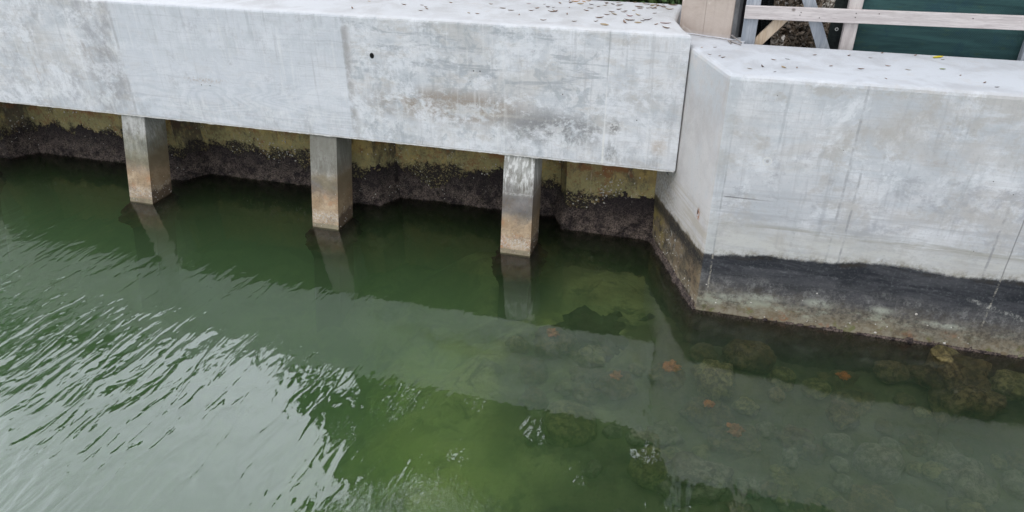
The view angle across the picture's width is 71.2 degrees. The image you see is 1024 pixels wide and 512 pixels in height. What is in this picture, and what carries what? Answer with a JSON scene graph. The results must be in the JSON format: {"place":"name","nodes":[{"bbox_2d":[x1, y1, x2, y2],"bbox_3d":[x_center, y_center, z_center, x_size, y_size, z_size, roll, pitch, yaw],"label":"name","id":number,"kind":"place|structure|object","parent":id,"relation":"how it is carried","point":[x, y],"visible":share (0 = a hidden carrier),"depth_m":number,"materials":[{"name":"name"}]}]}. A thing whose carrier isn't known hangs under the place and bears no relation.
{"place":"outdoors","nodes":[
{"label":"outdoors","id":0,"kind":"place"},
{"bbox_2d":[0,214,1023,511],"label":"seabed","id":1,"kind":"structure","parent":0,"point":[234,380],"depth_m":7.89,"materials":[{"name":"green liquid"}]},
{"bbox_2d":[0,171,12,285],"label":"concrete pile","id":2,"kind":"object","parent":1,"relation":"on","point":[6,277],"visible":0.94,"depth_m":10.43,"materials":[{"name":"grey concrete"}]},
{"bbox_2d":[118,115,182,315],"bbox_3d":[-4.761,-0.069,9.558,0.608,3.760,1.296,8,31,14],"label":"concrete pile","id":3,"kind":"object","parent":1,"relation":"on","point":[149,212],"visible":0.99,"depth_m":9.26,"materials":[{"name":"grey concrete"}]},
{"bbox_2d":[0,102,656,280],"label":"sheet pile wall","id":4,"kind":"structure","parent":1,"relation":"on","point":[423,207],"depth_m":9.64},
{"bbox_2d":[0,0,690,171],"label":"concrete beam","id":5,"kind":"structure","parent":4,"relation":"on","point":[499,77],"depth_m":7.71,"materials":[{"name":"grey concrete"}]},
{"bbox_2d":[305,134,362,332],"bbox_3d":[-2.209,0.287,8.930,0.674,3.760,1.296,8,31,14],"label":"concrete pile","id":6,"kind":"object","parent":1,"relation":"on","point":[334,232],"visible":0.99,"depth_m":8.58,"materials":[{"name":"grey concrete"}]},
{"bbox_2d":[505,335,531,353],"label":"rock","id":7,"kind":"object","parent":1,"relation":"on","point":[518,344],"visible":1,"depth_m":7.37,"materials":[{"name":"green stone"}]},
{"bbox_2d":[491,155,547,320],"bbox_3d":[0.043,0.601,8.375,0.623,3.760,1.296,8,31,14],"label":"concrete pile","id":8,"kind":"object","parent":1,"relation":"on","point":[518,260],"visible":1,"depth_m":7.96,"materials":[{"name":"grey concrete"}]},
{"bbox_2d":[524,429,536,445],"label":"rock","id":9,"kind":"object","parent":1,"relation":"on","point":[530,437],"visible":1,"depth_m":6.43,"materials":[{"name":"green stone"}]},
{"bbox_2d":[517,386,549,410],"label":"rock","id":10,"kind":"object","parent":1,"relation":"on","point":[532,398],"visible":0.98,"depth_m":6.81,"materials":[{"name":"stone"}]},
{"bbox_2d":[532,324,576,359],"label":"rock","id":11,"kind":"object","parent":1,"relation":"on","point":[553,347],"visible":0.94,"depth_m":7.34,"materials":[{"name":"grey stone"}]},
{"bbox_2d":[546,328,559,336],"bbox_3d":[0.419,0.783,7.335,0.126,0.074,0.158,-5,30,-9],"label":"sponge","id":12,"kind":"object","parent":11,"relation":"on","point":[550,332],"visible":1,"depth_m":7.30},
{"bbox_2d":[556,323,576,342],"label":"rock","id":13,"kind":"object","parent":1,"relation":"on","point":[568,330],"visible":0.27,"depth_m":7.67,"materials":[{"name":"stone"}]},
{"bbox_2d":[541,399,596,448],"bbox_3d":[0.524,1.537,6.556,0.531,0.346,0.564,8,31,14],"label":"rock","id":14,"kind":"object","parent":1,"relation":"on","point":[566,423],"visible":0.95,"depth_m":6.41,"materials":[{"name":"green stone"}]},
{"bbox_2d":[559,305,592,333],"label":"rock","id":15,"kind":"object","parent":1,"relation":"on","point":[572,315],"visible":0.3,"depth_m":7.87,"materials":[{"name":"green stone"}]},
{"bbox_2d":[573,382,601,404],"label":"rock","id":16,"kind":"object","parent":1,"relation":"on","point":[584,393],"visible":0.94,"depth_m":6.85,"materials":[{"name":"stone"}]},
{"bbox_2d":[573,345,605,368],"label":"rock","id":17,"kind":"object","parent":1,"relation":"on","point":[590,356],"visible":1,"depth_m":7.21,"materials":[{"name":"grey stone"}]},
{"bbox_2d":[584,459,602,477],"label":"rock","id":18,"kind":"object","parent":1,"relation":"on","point":[594,468],"visible":1,"depth_m":6.03,"materials":[{"name":"green stone"}]},
{"bbox_2d":[569,311,628,362],"bbox_3d":[0.997,0.821,7.704,0.864,0.324,0.922,22,37,33],"label":"rock","id":19,"kind":"object","parent":1,"relation":"on","point":[593,327],"visible":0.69,"depth_m":7.54,"materials":[{"name":"green stone"}]},
{"bbox_2d":[588,337,619,357],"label":"rock","id":20,"kind":"object","parent":1,"relation":"on","point":[612,346],"visible":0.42,"depth_m":7.34,"materials":[{"name":"grey stone"}]},
{"bbox_2d":[602,423,621,438],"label":"rock","id":21,"kind":"object","parent":1,"relation":"on","point":[612,431],"visible":1,"depth_m":6.45,"materials":[{"name":"green stone"}]},
{"bbox_2d":[593,369,638,399],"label":"rock","id":22,"kind":"object","parent":1,"relation":"on","point":[608,387],"visible":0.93,"depth_m":6.75,"materials":[{"name":"grey stone"}]},
{"bbox_2d":[609,370,622,379],"bbox_3d":[0.983,1.127,6.745,0.136,0.068,0.119,8,31,14],"label":"sponge","id":23,"kind":"object","parent":22,"relation":"on","point":[615,374],"visible":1,"depth_m":6.73},
{"bbox_2d":[625,425,647,445],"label":"rock","id":24,"kind":"object","parent":1,"relation":"on","point":[637,435],"visible":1,"depth_m":6.39,"materials":[{"name":"stone"}]},
{"bbox_2d":[634,313,654,320],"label":"rock","id":25,"kind":"object","parent":1,"relation":"on","point":[649,316],"visible":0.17,"depth_m":7.68,"materials":[{"name":"green stone"}]},
{"bbox_2d":[627,445,669,492],"bbox_3d":[1.152,1.763,5.931,0.389,0.332,0.386,8,31,14],"label":"rock","id":26,"kind":"object","parent":1,"relation":"on","point":[647,468],"visible":0.79,"depth_m":5.82,"materials":[{"name":"green stone"}]},
{"bbox_2d":[647,358,686,390],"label":"rock","id":27,"kind":"object","parent":1,"relation":"on","point":[673,381],"visible":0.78,"depth_m":6.84,"materials":[{"name":"stone"}]},
{"bbox_2d":[662,359,681,372],"bbox_3d":[1.517,1.059,6.848,0.186,0.090,0.167,-20,35,-30],"label":"sponge","id":28,"kind":"object","parent":27,"relation":"on","point":[670,366],"visible":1,"depth_m":6.83},
{"bbox_2d":[659,446,682,459],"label":"rock","id":29,"kind":"object","parent":1,"relation":"on","point":[670,452],"visible":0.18,"depth_m":6.17,"materials":[{"name":"grey stone"}]},
{"bbox_2d":[656,451,735,507],"bbox_3d":[1.450,1.812,5.809,0.725,0.392,0.472,8,31,14],"label":"rock","id":30,"kind":"object","parent":1,"relation":"on","point":[693,479],"visible":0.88,"depth_m":5.68,"materials":[{"name":"stone"}]},
{"bbox_2d":[690,444,710,459],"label":"rock","id":31,"kind":"object","parent":1,"relation":"on","point":[702,451],"visible":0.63,"depth_m":6.20,"materials":[{"name":"grey stone"}]},
{"bbox_2d":[689,342,717,363],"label":"rock","id":32,"kind":"object","parent":1,"relation":"on","point":[699,353],"visible":0.78,"depth_m":6.91,"materials":[{"name":"green stone"}]},
{"bbox_2d":[679,396,735,432],"bbox_3d":[1.795,1.424,6.513,0.466,0.271,0.477,-26,39,-37],"label":"rock","id":33,"kind":"object","parent":1,"relation":"on","point":[697,414],"visible":0.77,"depth_m":6.39,"materials":[{"name":"grey stone"}]},
{"bbox_2d":[704,399,714,407],"bbox_3d":[1.769,1.325,6.406,0.112,0.062,0.102,8,31,14],"label":"sponge","id":34,"kind":"object","parent":33,"relation":"on","point":[709,403],"visible":1,"depth_m":6.39},
{"bbox_2d":[690,359,735,400],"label":"rock","id":35,"kind":"object","parent":1,"relation":"on","point":[714,380],"visible":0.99,"depth_m":6.49,"materials":[{"name":"grey stone"}]},
{"bbox_2d":[707,423,760,457],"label":"rock","id":36,"kind":"object","parent":1,"relation":"on","point":[720,439],"visible":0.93,"depth_m":6.12,"materials":[{"name":"grey stone"}]},
{"bbox_2d":[726,422,745,437],"bbox_3d":[1.915,1.483,6.120,0.148,0.083,0.179,-11,32,-18],"label":"sponge","id":37,"kind":"object","parent":36,"relation":"on","point":[736,430],"visible":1,"depth_m":6.10},
{"bbox_2d":[724,500,753,511],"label":"rock","id":38,"kind":"object","parent":1,"relation":"on","point":[733,506],"visible":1,"depth_m":5.53,"materials":[{"name":"green stone"}]},
{"bbox_2d":[731,397,759,415],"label":"rock","id":39,"kind":"object","parent":1,"relation":"on","point":[746,406],"visible":1,"depth_m":6.40,"materials":[{"name":"grey stone"}]},
{"bbox_2d":[736,476,760,499],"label":"rock","id":40,"kind":"object","parent":1,"relation":"on","point":[748,486],"visible":0.98,"depth_m":5.75,"materials":[{"name":"grey stone"}]},
{"bbox_2d":[722,339,776,373],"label":"rock","id":41,"kind":"object","parent":1,"relation":"on","point":[757,357],"visible":0.98,"depth_m":6.74,"materials":[{"name":"green stone"}]},
{"bbox_2d":[755,421,780,438],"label":"rock","id":42,"kind":"object","parent":1,"relation":"on","point":[767,429],"visible":0.99,"depth_m":6.19,"materials":[{"name":"stone"}]},
{"bbox_2d":[760,480,777,498],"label":"rock","id":43,"kind":"object","parent":1,"relation":"on","point":[768,488],"visible":0.98,"depth_m":5.74,"materials":[{"name":"stone"}]},
{"bbox_2d":[768,387,784,402],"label":"rock","id":44,"kind":"object","parent":1,"relation":"on","point":[776,394],"visible":1,"depth_m":6.53,"materials":[{"name":"grey stone"}]},
{"bbox_2d":[768,464,789,478],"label":"rock","id":45,"kind":"object","parent":1,"relation":"on","point":[776,470],"visible":0.96,"depth_m":5.89,"materials":[{"name":"grey stone"}]},
{"bbox_2d":[764,366,795,391],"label":"rock","id":46,"kind":"object","parent":1,"relation":"on","point":[782,378],"visible":0.95,"depth_m":6.66,"materials":[{"name":"stone"}]},
{"bbox_2d":[770,488,795,511],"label":"rock","id":47,"kind":"object","parent":1,"relation":"on","point":[783,500],"visible":1,"depth_m":5.64,"materials":[{"name":"green stone"}]},
{"bbox_2d":[782,447,798,468],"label":"rock","id":48,"kind":"object","parent":1,"relation":"on","point":[790,457],"visible":0.99,"depth_m":5.99,"materials":[{"name":"grey stone"}]},
{"bbox_2d":[776,424,815,450],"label":"rock","id":49,"kind":"object","parent":1,"relation":"on","point":[790,435],"visible":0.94,"depth_m":6.09,"materials":[{"name":"grey stone"}]},
{"bbox_2d":[798,443,827,465],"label":"rock","id":50,"kind":"object","parent":1,"relation":"on","point":[815,454],"visible":0.98,"depth_m":6.01,"materials":[{"name":"grey stone"}]},
{"bbox_2d":[802,497,823,511],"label":"rock","id":51,"kind":"object","parent":1,"relation":"on","point":[810,505],"visible":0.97,"depth_m":5.65,"materials":[{"name":"green stone"}]},
{"bbox_2d":[800,377,831,399],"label":"rock","id":52,"kind":"object","parent":1,"relation":"on","point":[814,388],"visible":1,"depth_m":6.58,"materials":[{"name":"stone"}]},
{"bbox_2d":[814,487,836,504],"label":"rock","id":53,"kind":"object","parent":1,"relation":"on","point":[823,495],"visible":0.84,"depth_m":5.70,"materials":[{"name":"grey stone"}]},
{"bbox_2d":[643,34,1023,379],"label":"seawall block","id":54,"kind":"structure","parent":1,"relation":"on","point":[819,211],"depth_m":6.23,"materials":[{"name":"concrete"}]},
{"bbox_2d":[680,0,743,39],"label":"pillar","id":55,"kind":"structure","parent":54,"relation":"on","point":[717,19],"depth_m":6.91,"materials":[{"name":"beige concrete"}]},
{"bbox_2d":[690,34,736,40],"bbox_3d":[1.941,-2.107,6.903,0.466,0.006,0.027,20,36,31],"label":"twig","id":56,"kind":"object","parent":54,"relation":"on","point":[713,37],"visible":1,"depth_m":6.91,"materials":[{"name":"grey wood"}]},
{"bbox_2d":[738,0,746,36],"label":"steel fence post","id":57,"kind":"object","parent":54,"relation":"on","point":[742,18],"depth_m":6.88,"materials":[{"name":"black metal"}]},
{"bbox_2d":[741,0,1023,60],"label":"timber fence","id":58,"kind":"object","parent":54,"relation":"on","point":[853,15],"visible":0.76,"depth_m":6.47,"materials":[{"name":"grey wood"}]},
{"bbox_2d":[756,0,773,44],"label":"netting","id":59,"kind":"object","parent":58,"relation":"hanging from","point":[762,25],"visible":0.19,"depth_m":6.84,"materials":[{"name":"black fabric"}]},
{"bbox_2d":[827,0,1023,59],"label":"privacy screen","id":60,"kind":"object","parent":58,"relation":"attached to","point":[971,42],"visible":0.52,"depth_m":6.47,"materials":[{"name":"fabric"}]},
{"bbox_2d":[822,433,854,454],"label":"rock","id":61,"kind":"object","parent":1,"relation":"on","point":[839,443],"visible":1,"depth_m":6.09,"materials":[{"name":"grey stone"}]},
{"bbox_2d":[817,369,862,392],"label":"rock","id":62,"kind":"object","parent":1,"relation":"on","point":[833,380],"visible":0.42,"depth_m":6.75,"materials":[{"name":"stone"}]},
{"bbox_2d":[835,371,851,379],"bbox_3d":[3.127,1.121,6.741,0.129,0.068,0.137,-11,32,-18],"label":"sponge","id":63,"kind":"object","parent":62,"relation":"on","point":[843,375],"visible":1,"depth_m":6.71},
{"bbox_2d":[829,456,850,473],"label":"rock","id":64,"kind":"object","parent":1,"relation":"on","point":[838,464],"visible":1,"depth_m":5.93,"materials":[{"name":"stone"}]},
{"bbox_2d":[825,399,860,429],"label":"rock","id":65,"kind":"object","parent":1,"relation":"on","point":[841,414],"visible":1,"depth_m":6.25,"materials":[{"name":"grey stone"}]},
{"bbox_2d":[832,473,853,493],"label":"rock","id":66,"kind":"object","parent":1,"relation":"on","point":[842,483],"visible":0.88,"depth_m":5.79,"materials":[{"name":"stone"}]},
{"bbox_2d":[830,388,871,415],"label":"rock","id":67,"kind":"object","parent":1,"relation":"on","point":[858,402],"visible":0.64,"depth_m":6.48,"materials":[{"name":"stone"}]},
{"bbox_2d":[862,392,875,405],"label":"rock","id":68,"kind":"object","parent":1,"relation":"on","point":[870,397],"visible":0.73,"depth_m":6.52,"materials":[{"name":"stone"}]},
{"bbox_2d":[851,442,905,484],"bbox_3d":[3.053,1.721,5.947,0.427,0.319,0.337,8,31,14],"label":"rock","id":69,"kind":"object","parent":1,"relation":"on","point":[875,462],"visible":1,"depth_m":5.83,"materials":[{"name":"grey stone"}]},
{"bbox_2d":[878,436,901,452],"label":"rock","id":70,"kind":"object","parent":1,"relation":"on","point":[889,442],"visible":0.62,"depth_m":6.15,"materials":[{"name":"grey stone"}]},
{"bbox_2d":[873,360,911,383],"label":"rock","id":71,"kind":"object","parent":1,"relation":"on","point":[890,372],"visible":0.96,"depth_m":6.56,"materials":[{"name":"green stone"}]},
{"bbox_2d":[892,392,916,409],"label":"rock","id":72,"kind":"object","parent":1,"relation":"on","point":[905,401],"visible":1,"depth_m":6.43,"materials":[{"name":"stone"}]},
{"bbox_2d":[905,461,923,477],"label":"rock","id":73,"kind":"object","parent":1,"relation":"on","point":[913,468],"visible":0.83,"depth_m":5.89,"materials":[{"name":"grey stone"}]},
{"bbox_2d":[899,429,933,456],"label":"rock","id":74,"kind":"object","parent":1,"relation":"on","point":[915,442],"visible":0.91,"depth_m":6.14,"materials":[{"name":"grey stone"}]},
{"bbox_2d":[913,407,932,418],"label":"rock","id":75,"kind":"object","parent":1,"relation":"on","point":[923,412],"visible":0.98,"depth_m":6.33,"materials":[{"name":"stone"}]},
{"bbox_2d":[921,461,949,481],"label":"rock","id":76,"kind":"object","parent":1,"relation":"on","point":[931,470],"visible":0.86,"depth_m":5.81,"materials":[{"name":"grey stone"}]},
{"bbox_2d":[923,440,962,465],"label":"rock","id":77,"kind":"object","parent":1,"relation":"on","point":[939,451],"visible":0.63,"depth_m":6.02,"materials":[{"name":"grey stone"}]},
{"bbox_2d":[906,344,1008,427],"bbox_3d":[4.027,1.216,6.526,0.807,0.822,1.010,-6,31,-10],"label":"rock","id":78,"kind":"object","parent":1,"relation":"on","point":[955,383],"visible":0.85,"depth_m":6.28,"materials":[{"name":"stone"}]},
{"bbox_2d":[945,497,986,511],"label":"rock","id":79,"kind":"object","parent":1,"relation":"on","point":[954,504],"visible":1,"depth_m":5.46,"materials":[{"name":"stone"}]},
{"bbox_2d":[935,453,1000,508],"bbox_3d":[3.670,1.815,5.756,0.454,0.350,0.547,25,38,36],"label":"rock","id":80,"kind":"object","parent":1,"relation":"on","point":[967,478],"visible":0.82,"depth_m":5.64,"materials":[{"name":"grey stone"}]},
{"bbox_2d":[989,453,1007,471],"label":"rock","id":81,"kind":"object","parent":1,"relation":"on","point":[997,462],"visible":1,"depth_m":5.98,"materials":[{"name":"stone"}]},
{"bbox_2d":[989,369,1023,400],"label":"rock","id":82,"kind":"object","parent":1,"relation":"on","point":[1009,384],"visible":0.84,"depth_m":6.30,"materials":[{"name":"stone"}]},
{"bbox_2d":[999,469,1023,499],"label":"rock","id":83,"kind":"object","parent":1,"relation":"on","point":[1011,482],"visible":1,"depth_m":5.76,"materials":[{"name":"grey stone"}]},
{"bbox_2d":[627,1,832,47],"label":"ground","id":84,"kind":"structure","parent":0,"point":[795,41],"depth_m":8.14,"materials":[{"name":"brown soil"}]},
{"bbox_2d":[598,0,628,1],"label":"plant","id":85,"kind":"object","parent":84,"relation":"on","point":[613,0],"visible":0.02,"depth_m":8.41,"materials":[{"name":"green plant"}]},
{"bbox_2d":[617,0,682,4],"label":"plant","id":86,"kind":"object","parent":84,"relation":"on","point":[678,2],"visible":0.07,"depth_m":8.31,"materials":[{"name":"green plant"}]},
{"bbox_2d":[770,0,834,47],"bbox_3d":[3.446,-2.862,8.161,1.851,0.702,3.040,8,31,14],"label":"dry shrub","id":87,"kind":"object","parent":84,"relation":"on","point":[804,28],"visible":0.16,"depth_m":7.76,"materials":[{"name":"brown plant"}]}
]}

